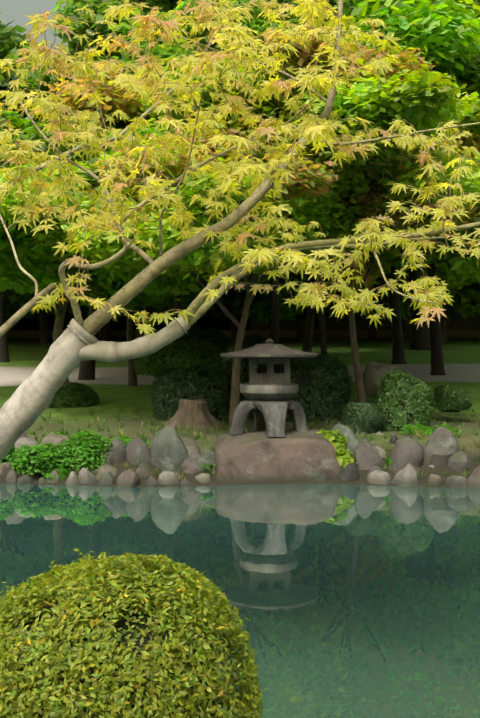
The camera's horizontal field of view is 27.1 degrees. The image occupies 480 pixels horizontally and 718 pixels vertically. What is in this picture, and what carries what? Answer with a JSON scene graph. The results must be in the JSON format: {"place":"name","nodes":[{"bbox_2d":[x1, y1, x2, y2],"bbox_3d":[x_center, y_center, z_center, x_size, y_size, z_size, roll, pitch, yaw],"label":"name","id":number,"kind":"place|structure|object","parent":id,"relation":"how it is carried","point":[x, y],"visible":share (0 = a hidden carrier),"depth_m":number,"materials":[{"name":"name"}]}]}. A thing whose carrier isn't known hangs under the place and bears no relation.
{"place":"outdoors","nodes":[
{"label":"outdoors","id":0,"kind":"place"},
{"bbox_2d":[0,0,66,53],"label":"sky","id":1,"kind":"structure","parent":0,"point":[16,10],"materials":[{"name":"grey"}]},
{"bbox_2d":[0,483,479,717],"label":"pond water","id":2,"kind":"structure","parent":0,"point":[355,601],"depth_m":8.17,"materials":[{"name":"teal liquid"}]},
{"bbox_2d":[0,337,479,487],"bbox_3d":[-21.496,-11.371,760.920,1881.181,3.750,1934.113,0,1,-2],"label":"ground","id":3,"kind":"structure","parent":0,"point":[111,387],"depth_m":20.29,"materials":[{"name":"green plant"}]},
{"bbox_2d":[0,291,9,361],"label":"tree","id":4,"kind":"object","parent":3,"relation":"on","point":[4,353],"visible":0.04,"depth_m":29.66,"materials":[{"name":"plant"}]},
{"bbox_2d":[0,462,16,483],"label":"rock","id":5,"kind":"object","parent":3,"relation":"on","point":[5,468],"visible":0.25,"depth_m":13.02,"materials":[{"name":"grey stone"}]},
{"bbox_2d":[0,445,17,465],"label":"shrub","id":6,"kind":"object","parent":3,"relation":"on","point":[7,456],"depth_m":13.28,"materials":[{"name":"green plant"}]},
{"bbox_2d":[6,470,18,482],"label":"rock","id":7,"kind":"object","parent":3,"relation":"on","point":[12,476],"visible":0.38,"depth_m":13.00,"materials":[{"name":"grey stone"}]},
{"bbox_2d":[10,432,26,453],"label":"rock","id":8,"kind":"object","parent":3,"relation":"on","point":[23,435],"visible":0.02,"depth_m":13.58,"materials":[{"name":"grey stone"}]},
{"bbox_2d":[11,437,37,461],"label":"rock","id":9,"kind":"object","parent":3,"relation":"on","point":[27,441],"visible":0.23,"depth_m":13.40,"materials":[{"name":"grey stone"}]},
{"bbox_2d":[0,12,50,78],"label":"tree","id":10,"kind":"object","parent":3,"relation":"on","point":[9,45],"visible":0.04,"depth_m":36.64,"materials":[{"name":"green plant"}]},
{"bbox_2d":[17,475,34,483],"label":"rock","id":11,"kind":"object","parent":3,"relation":"on","point":[26,479],"visible":0.54,"depth_m":12.91,"materials":[{"name":"grey stone"}]},
{"bbox_2d":[4,310,54,319],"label":"tree","id":12,"kind":"object","parent":3,"relation":"on","point":[29,315],"depth_m":41.23,"materials":[{"name":"green plant"}]},
{"bbox_2d":[11,441,72,475],"bbox_3d":[-2.661,1.328,13.351,0.991,0.433,0.919,0,1,-2],"label":"shrub","id":13,"kind":"object","parent":3,"relation":"on","point":[40,449],"depth_m":13.09,"materials":[{"name":"green plant"}]},
{"bbox_2d":[38,477,45,483],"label":"rock","id":14,"kind":"object","parent":3,"relation":"on","point":[41,480],"visible":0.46,"depth_m":12.92,"materials":[{"name":"grey stone"}]},
{"bbox_2d":[46,470,60,482],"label":"rock","id":15,"kind":"object","parent":3,"relation":"on","point":[57,479],"visible":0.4,"depth_m":12.92,"materials":[{"name":"grey stone"}]},
{"bbox_2d":[41,468,70,480],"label":"shrub","id":16,"kind":"object","parent":3,"relation":"on","point":[63,473],"visible":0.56,"depth_m":13.03,"materials":[{"name":"green plant"}]},
{"bbox_2d":[41,432,70,459],"bbox_3d":[-2.517,1.345,13.562,0.449,0.684,0.440,1,1,32],"label":"rock","id":17,"kind":"object","parent":3,"relation":"on","point":[53,439],"visible":0.27,"depth_m":13.40,"materials":[{"name":"grey stone"}]},
{"bbox_2d":[4,289,139,343],"bbox_3d":[-8.173,-3.921,40.879,9.466,7.158,9.776,0,1,-2],"label":"tree","id":18,"kind":"object","parent":3,"relation":"on","point":[24,299],"depth_m":39.15,"materials":[{"name":"plant"}]},
{"bbox_2d":[65,471,78,484],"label":"rock","id":19,"kind":"object","parent":3,"relation":"on","point":[72,479],"visible":0.44,"depth_m":12.82,"materials":[{"name":"grey stone"}]},
{"bbox_2d":[47,382,99,407],"bbox_3d":[-3.357,0.709,19.194,1.366,0.615,1.355,0,1,-2],"label":"shrub","id":20,"kind":"object","parent":3,"relation":"on","point":[73,386],"depth_m":18.74,"materials":[{"name":"green plant"}]},
{"bbox_2d":[70,466,84,474],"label":"shrub","id":21,"kind":"object","parent":3,"relation":"on","point":[76,471],"visible":0.06,"depth_m":13.12,"materials":[{"name":"green plant"}]},
{"bbox_2d":[46,428,112,469],"bbox_3d":[-2.154,1.208,13.493,0.976,0.536,0.934,0,1,-2],"label":"shrub","id":22,"kind":"object","parent":3,"relation":"on","point":[74,442],"depth_m":13.24,"materials":[{"name":"green plant"}]},
{"bbox_2d":[0,49,163,379],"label":"tree","id":23,"kind":"object","parent":3,"relation":"on","point":[49,79],"depth_m":20.78,"materials":[{"name":"green plant"}]},
{"bbox_2d":[78,467,96,483],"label":"rock","id":24,"kind":"object","parent":3,"relation":"on","point":[85,476],"visible":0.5,"depth_m":12.85,"materials":[{"name":"grey stone"}]},
{"bbox_2d":[5,283,172,341],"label":"tree","id":25,"kind":"object","parent":3,"relation":"on","point":[153,309],"depth_m":41.74,"materials":[{"name":"green plant"}]},
{"bbox_2d":[0,107,209,385],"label":"tree","id":26,"kind":"object","parent":3,"relation":"on","point":[39,264],"depth_m":17.67,"materials":[{"name":"green plant"}]},
{"bbox_2d":[94,464,116,479],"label":"rock","id":27,"kind":"object","parent":3,"relation":"on","point":[101,469],"visible":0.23,"depth_m":13.06,"materials":[{"name":"grey stone"}]},
{"bbox_2d":[99,472,116,484],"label":"rock","id":28,"kind":"object","parent":3,"relation":"on","point":[107,478],"visible":0.52,"depth_m":12.77,"materials":[{"name":"grey stone"}]},
{"bbox_2d":[99,438,126,465],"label":"rock","id":29,"kind":"object","parent":3,"relation":"on","point":[118,454],"visible":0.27,"depth_m":13.26,"materials":[{"name":"grey stone"}]},
{"bbox_2d":[48,0,186,64],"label":"tree","id":30,"kind":"object","parent":3,"relation":"on","point":[72,5],"depth_m":46.70,"materials":[{"name":"green plant"}]},
{"bbox_2d":[104,436,147,449],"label":"plant","id":31,"kind":"object","parent":3,"relation":"on","point":[127,440],"visible":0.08,"depth_m":13.58,"materials":[{"name":"green plant"}]},
{"bbox_2d":[116,470,139,486],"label":"rock","id":32,"kind":"object","parent":3,"relation":"on","point":[128,478],"visible":0.48,"depth_m":12.65,"materials":[{"name":"grey stone"}]},
{"bbox_2d":[0,548,273,717],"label":"shrub","id":33,"kind":"object","parent":3,"relation":"on","point":[76,584],"depth_m":3.28,"materials":[{"name":"green plant"}]},
{"bbox_2d":[126,438,150,464],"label":"rock","id":34,"kind":"object","parent":3,"relation":"on","point":[137,448],"visible":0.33,"depth_m":13.25,"materials":[{"name":"grey stone"}]},
{"bbox_2d":[48,64,230,385],"bbox_3d":[-2.320,-2.480,22.464,6.347,6.673,8.012,0,1,-2],"label":"tree","id":35,"kind":"object","parent":3,"relation":"on","point":[113,97],"depth_m":19.49,"materials":[{"name":"plant"}]},
{"bbox_2d":[135,463,154,479],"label":"rock","id":36,"kind":"object","parent":3,"relation":"on","point":[142,471],"visible":0.31,"depth_m":12.93,"materials":[{"name":"grey stone"}]},
{"bbox_2d":[145,476,158,485],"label":"rock","id":37,"kind":"object","parent":3,"relation":"on","point":[151,481],"visible":0.46,"depth_m":12.71,"materials":[{"name":"grey stone"}]},
{"bbox_2d":[84,297,228,323],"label":"tree","id":38,"kind":"object","parent":3,"relation":"on","point":[210,312],"depth_m":42.46,"materials":[{"name":"green plant"}]},
{"bbox_2d":[158,471,178,484],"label":"rock","id":39,"kind":"object","parent":3,"relation":"on","point":[167,478],"visible":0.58,"depth_m":12.77,"materials":[{"name":"grey stone"}]},
{"bbox_2d":[151,426,187,472],"bbox_3d":[-0.897,1.257,13.273,0.496,0.737,0.401,1,1,35],"label":"rock","id":40,"kind":"object","parent":3,"relation":"on","point":[169,449],"visible":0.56,"depth_m":13.11,"materials":[{"name":"grey stone"}]},
{"bbox_2d":[132,340,223,376],"bbox_3d":[-1.253,-0.034,20.440,1.908,0.764,2.290,0,1,-2],"label":"shrub","id":41,"kind":"object","parent":3,"relation":"on","point":[185,345],"depth_m":19.61,"materials":[{"name":"green plant"}]},
{"bbox_2d":[180,478,190,484],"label":"rock","id":42,"kind":"object","parent":3,"relation":"on","point":[184,481],"visible":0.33,"depth_m":12.76,"materials":[{"name":"grey stone"}]},
{"bbox_2d":[171,325,202,342],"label":"shrub","id":43,"kind":"object","parent":3,"relation":"on","point":[192,332],"visible":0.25,"depth_m":26.51,"materials":[{"name":"green plant"}]},
{"bbox_2d":[180,437,200,474],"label":"rock","id":44,"kind":"object","parent":3,"relation":"on","point":[190,465],"visible":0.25,"depth_m":13.19,"materials":[{"name":"stone"}]},
{"bbox_2d":[151,362,229,421],"bbox_3d":[-0.788,0.625,17.163,1.503,1.157,2.120,0,1,-2],"label":"shrub","id":45,"kind":"object","parent":3,"relation":"on","point":[187,376],"depth_m":16.41,"materials":[{"name":"green plant"}]},
{"bbox_2d":[158,398,227,428],"bbox_3d":[-0.670,0.866,15.615,1.078,0.490,1.383,1,1,43],"label":"tree stump","id":46,"kind":"object","parent":3,"relation":"on","point":[188,412],"visible":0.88,"depth_m":15.47,"materials":[{"name":"brown wood"}]},
{"bbox_2d":[63,0,334,319],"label":"tree","id":47,"kind":"object","parent":3,"relation":"on","point":[123,28],"depth_m":31.75,"materials":[{"name":"green plant"}]},
{"bbox_2d":[195,473,211,482],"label":"rock","id":48,"kind":"object","parent":3,"relation":"on","point":[203,477],"visible":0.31,"depth_m":12.93,"materials":[{"name":"grey stone"}]},
{"bbox_2d":[196,448,214,469],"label":"rock","id":49,"kind":"object","parent":3,"relation":"on","point":[207,456],"visible":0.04,"depth_m":13.27,"materials":[{"name":"grey stone"}]},
{"bbox_2d":[200,463,216,470],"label":"fern","id":50,"kind":"object","parent":3,"relation":"on","point":[203,466],"visible":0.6,"depth_m":13.04,"materials":[{"name":"green plant"}]},
{"bbox_2d":[195,328,229,358],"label":"shrub","id":51,"kind":"object","parent":3,"relation":"on","point":[219,338],"visible":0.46,"depth_m":23.67,"materials":[{"name":"green plant"}]},
{"bbox_2d":[134,261,334,343],"bbox_3d":[0.392,-4.589,40.769,11.156,8.519,10.352,0,1,-2],"label":"tree","id":52,"kind":"object","parent":3,"relation":"on","point":[261,310],"depth_m":38.93,"materials":[{"name":"green plant"}]},
{"bbox_2d":[218,358,258,414],"bbox_3d":[0.054,0.578,17.741,1.180,1.237,1.771,0,1,-2],"label":"shrub","id":53,"kind":"object","parent":3,"relation":"on","point":[225,364],"depth_m":17.10,"materials":[{"name":"green plant"}]},
{"bbox_2d":[0,59,478,425],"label":"tree","id":54,"kind":"object","parent":3,"relation":"on","point":[425,101],"depth_m":13.59,"materials":[{"name":"green plant"}]},
{"bbox_2d":[0,0,479,337],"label":"maple","id":55,"kind":"object","parent":3,"relation":"on","point":[248,166],"depth_m":5.00,"materials":[{"name":"yellow plant"}]},
{"bbox_2d":[0,316,189,460],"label":"maple wrap","id":56,"kind":"object","parent":55,"relation":"attached to","point":[29,400],"visible":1,"depth_m":5.09,"materials":[{"name":"beige fabric"}]},
{"bbox_2d":[4,310,479,337],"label":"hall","id":57,"kind":"structure","parent":3,"relation":"on","point":[458,326],"depth_m":46.05,"materials":[{"name":"grey"}]},
{"bbox_2d":[241,334,263,359],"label":"shrub","id":58,"kind":"object","parent":3,"relation":"on","point":[250,341],"depth_m":26.71,"materials":[{"name":"green plant"}]},
{"bbox_2d":[27,402,479,479],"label":"grass tufts","id":59,"kind":"object","parent":3,"relation":"on","point":[120,433],"visible":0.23,"depth_m":14.36,"materials":[{"name":"green plant"}]},
{"bbox_2d":[166,0,349,343],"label":"tree","id":60,"kind":"object","parent":3,"relation":"on","point":[254,23],"depth_m":31.32,"materials":[{"name":"green plant"}]},
{"bbox_2d":[215,429,341,481],"bbox_3d":[0.464,1.514,13.736,1.833,1.055,1.621,0,1,-5],"label":"boulder","id":61,"kind":"object","parent":3,"relation":"on","point":[258,456],"visible":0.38,"depth_m":13.03,"materials":[{"name":"stone"}]},
{"bbox_2d":[220,339,317,436],"bbox_3d":[0.403,0.371,13.735,1.344,1.302,1.344,0,1,-2],"label":"stone lantern","id":62,"kind":"object","parent":61,"relation":"on","point":[268,390],"visible":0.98,"depth_m":13.46,"materials":[{"name":"grey stone"}]},
{"bbox_2d":[199,281,383,341],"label":"tree","id":63,"kind":"object","parent":3,"relation":"on","point":[230,301],"depth_m":40.62,"materials":[{"name":"green plant"}]},
{"bbox_2d":[240,350,354,421],"bbox_3d":[0.899,0.521,17.396,2.220,1.384,2.337,0,1,-2],"label":"shrub","id":64,"kind":"object","parent":3,"relation":"on","point":[343,393],"depth_m":16.57,"materials":[{"name":"green plant"}]},
{"bbox_2d":[135,23,479,402],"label":"tree","id":65,"kind":"object","parent":3,"relation":"on","point":[373,200],"depth_m":14.34,"materials":[{"name":"green plant"}]},
{"bbox_2d":[292,257,338,355],"bbox_3d":[1.731,-2.568,21.813,6.851,6.882,7.099,0,1,-2],"label":"tree","id":66,"kind":"object","parent":3,"relation":"on","point":[323,344],"depth_m":21.88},
{"bbox_2d":[314,473,328,481],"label":"rock","id":67,"kind":"object","parent":3,"relation":"on","point":[322,477],"visible":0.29,"depth_m":13.00,"materials":[{"name":"grey stone"}]},
{"bbox_2d":[316,429,333,434],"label":"plant","id":68,"kind":"object","parent":3,"relation":"on","point":[322,431],"visible":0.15,"depth_m":13.67,"materials":[{"name":"green plant"}]},
{"bbox_2d":[323,429,348,454],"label":"plant","id":69,"kind":"object","parent":3,"relation":"on","point":[330,437],"depth_m":13.41,"materials":[{"name":"green plant"}]},
{"bbox_2d":[242,0,430,349],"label":"tree","id":70,"kind":"object","parent":3,"relation":"on","point":[420,337],"depth_m":35.95,"materials":[{"name":"plant"}]},
{"bbox_2d":[330,424,359,458],"bbox_3d":[1.381,1.359,13.701,0.635,0.933,0.580,0,1,27],"label":"rock","id":71,"kind":"object","parent":3,"relation":"on","point":[352,443],"visible":0.17,"depth_m":13.56,"materials":[{"name":"grey stone"}]},
{"bbox_2d":[336,450,356,467],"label":"plant","id":72,"kind":"object","parent":3,"relation":"on","point":[342,460],"visible":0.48,"depth_m":13.21,"materials":[{"name":"green plant"}]},
{"bbox_2d":[337,463,359,481],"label":"rock","id":73,"kind":"object","parent":3,"relation":"on","point":[348,472],"visible":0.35,"depth_m":12.99,"materials":[{"name":"grey stone"}]},
{"bbox_2d":[289,247,425,352],"bbox_3d":[1.420,-3.237,25.376,9.848,7.745,8.350,0,1,-2],"label":"tree","id":74,"kind":"object","parent":3,"relation":"on","point":[375,269],"depth_m":25.97,"materials":[{"name":"green plant"}]},
{"bbox_2d":[341,402,384,432],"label":"shrub","id":75,"kind":"object","parent":3,"relation":"on","point":[369,417],"depth_m":14.31,"materials":[{"name":"green plant"}]},
{"bbox_2d":[355,438,383,469],"bbox_3d":[1.740,1.330,13.403,0.431,0.529,0.441,0,1,17],"label":"rock","id":76,"kind":"object","parent":3,"relation":"on","point":[366,453],"visible":0.56,"depth_m":13.25,"materials":[{"name":"grey stone"}]},
{"bbox_2d":[366,466,382,476],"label":"rock","id":77,"kind":"object","parent":3,"relation":"on","point":[373,468],"visible":0.27,"depth_m":13.07,"materials":[{"name":"grey stone"}]},
{"bbox_2d":[283,0,472,363],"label":"tree","id":78,"kind":"object","parent":3,"relation":"on","point":[398,356],"depth_m":28.95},
{"bbox_2d":[367,470,392,484],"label":"rock","id":79,"kind":"object","parent":3,"relation":"on","point":[380,477],"visible":0.4,"depth_m":12.85,"materials":[{"name":"grey stone"}]},
{"bbox_2d":[375,445,385,456],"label":"rock","id":80,"kind":"object","parent":3,"relation":"on","point":[380,450],"visible":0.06,"depth_m":13.43,"materials":[{"name":"grey stone"}]},
{"bbox_2d":[363,360,399,397],"bbox_3d":[2.688,0.389,19.010,0.721,0.720,0.707,0,1,4],"label":"rock","id":81,"kind":"object","parent":3,"relation":"on","point":[374,371],"visible":0.52,"depth_m":18.85,"materials":[{"name":"grey stone"}]},
{"bbox_2d":[316,264,457,339],"bbox_3d":[6.149,-5.491,43.862,10.542,9.833,10.838,0,1,-2],"label":"tree","id":82,"kind":"object","parent":3,"relation":"on","point":[385,300],"depth_m":39.64,"materials":[{"name":"green plant"}]},
{"bbox_2d":[390,434,397,443],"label":"rock","id":83,"kind":"object","parent":3,"relation":"on","point":[393,439],"visible":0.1,"depth_m":13.68,"materials":[{"name":"grey stone"}]},
{"bbox_2d":[388,463,419,474],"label":"rock","id":84,"kind":"object","parent":3,"relation":"on","point":[391,467],"visible":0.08,"depth_m":13.08,"materials":[{"name":"grey stone"}]},
{"bbox_2d":[391,463,417,486],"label":"rock","id":85,"kind":"object","parent":3,"relation":"on","point":[406,476],"visible":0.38,"depth_m":12.71,"materials":[{"name":"grey stone"}]},
{"bbox_2d":[376,369,435,430],"bbox_3d":[2.425,0.645,14.929,0.963,0.974,0.944,0,1,-2],"label":"shrub","id":86,"kind":"object","parent":3,"relation":"on","point":[388,401],"depth_m":14.66,"materials":[{"name":"green plant"}]},
{"bbox_2d":[389,436,423,469],"bbox_3d":[2.218,1.328,13.254,0.487,0.605,0.455,0,1,-22],"label":"rock","id":87,"kind":"object","parent":3,"relation":"on","point":[405,450],"visible":0.52,"depth_m":13.09,"materials":[{"name":"grey stone"}]},
{"bbox_2d":[333,0,479,375],"bbox_3d":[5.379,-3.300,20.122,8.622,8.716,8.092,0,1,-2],"label":"tree","id":88,"kind":"object","parent":3,"relation":"on","point":[449,40],"visible":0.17,"depth_m":16.91,"materials":[{"name":"green plant"}]},
{"bbox_2d":[399,424,433,434],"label":"plant","id":89,"kind":"object","parent":3,"relation":"on","point":[425,430],"visible":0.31,"depth_m":14.18,"materials":[{"name":"green plant"}]},
{"bbox_2d":[387,239,479,342],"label":"tree","id":90,"kind":"object","parent":3,"relation":"on","point":[462,273],"depth_m":38.08,"materials":[{"name":"green plant"}]},
{"bbox_2d":[427,474,441,485],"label":"rock","id":91,"kind":"object","parent":3,"relation":"on","point":[434,480],"visible":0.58,"depth_m":12.68,"materials":[{"name":"grey stone"}]},
{"bbox_2d":[423,426,459,465],"bbox_3d":[2.638,1.251,13.313,0.520,0.699,0.563,0,1,-14],"label":"rock","id":92,"kind":"object","parent":3,"relation":"on","point":[441,447],"visible":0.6,"depth_m":13.13,"materials":[{"name":"grey stone"}]},
{"bbox_2d":[432,424,453,430],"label":"plant","id":93,"kind":"object","parent":3,"relation":"on","point":[445,426],"visible":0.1,"depth_m":14.55,"materials":[{"name":"green plant"}]},
{"bbox_2d":[433,383,472,411],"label":"shrub","id":94,"kind":"object","parent":3,"relation":"on","point":[445,398],"depth_m":16.33,"materials":[{"name":"green plant"}]},
{"bbox_2d":[445,475,466,487],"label":"rock","id":95,"kind":"object","parent":3,"relation":"on","point":[452,481],"visible":0.46,"depth_m":12.52,"materials":[{"name":"grey stone"}]},
{"bbox_2d":[447,451,470,472],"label":"rock","id":96,"kind":"object","parent":3,"relation":"on","point":[458,461],"visible":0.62,"depth_m":12.96,"materials":[{"name":"grey stone"}]},
{"bbox_2d":[467,465,479,488],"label":"rock","id":97,"kind":"object","parent":3,"relation":"on","point":[473,480],"visible":0.52,"depth_m":12.50,"materials":[{"name":"grey stone"}]}
]}

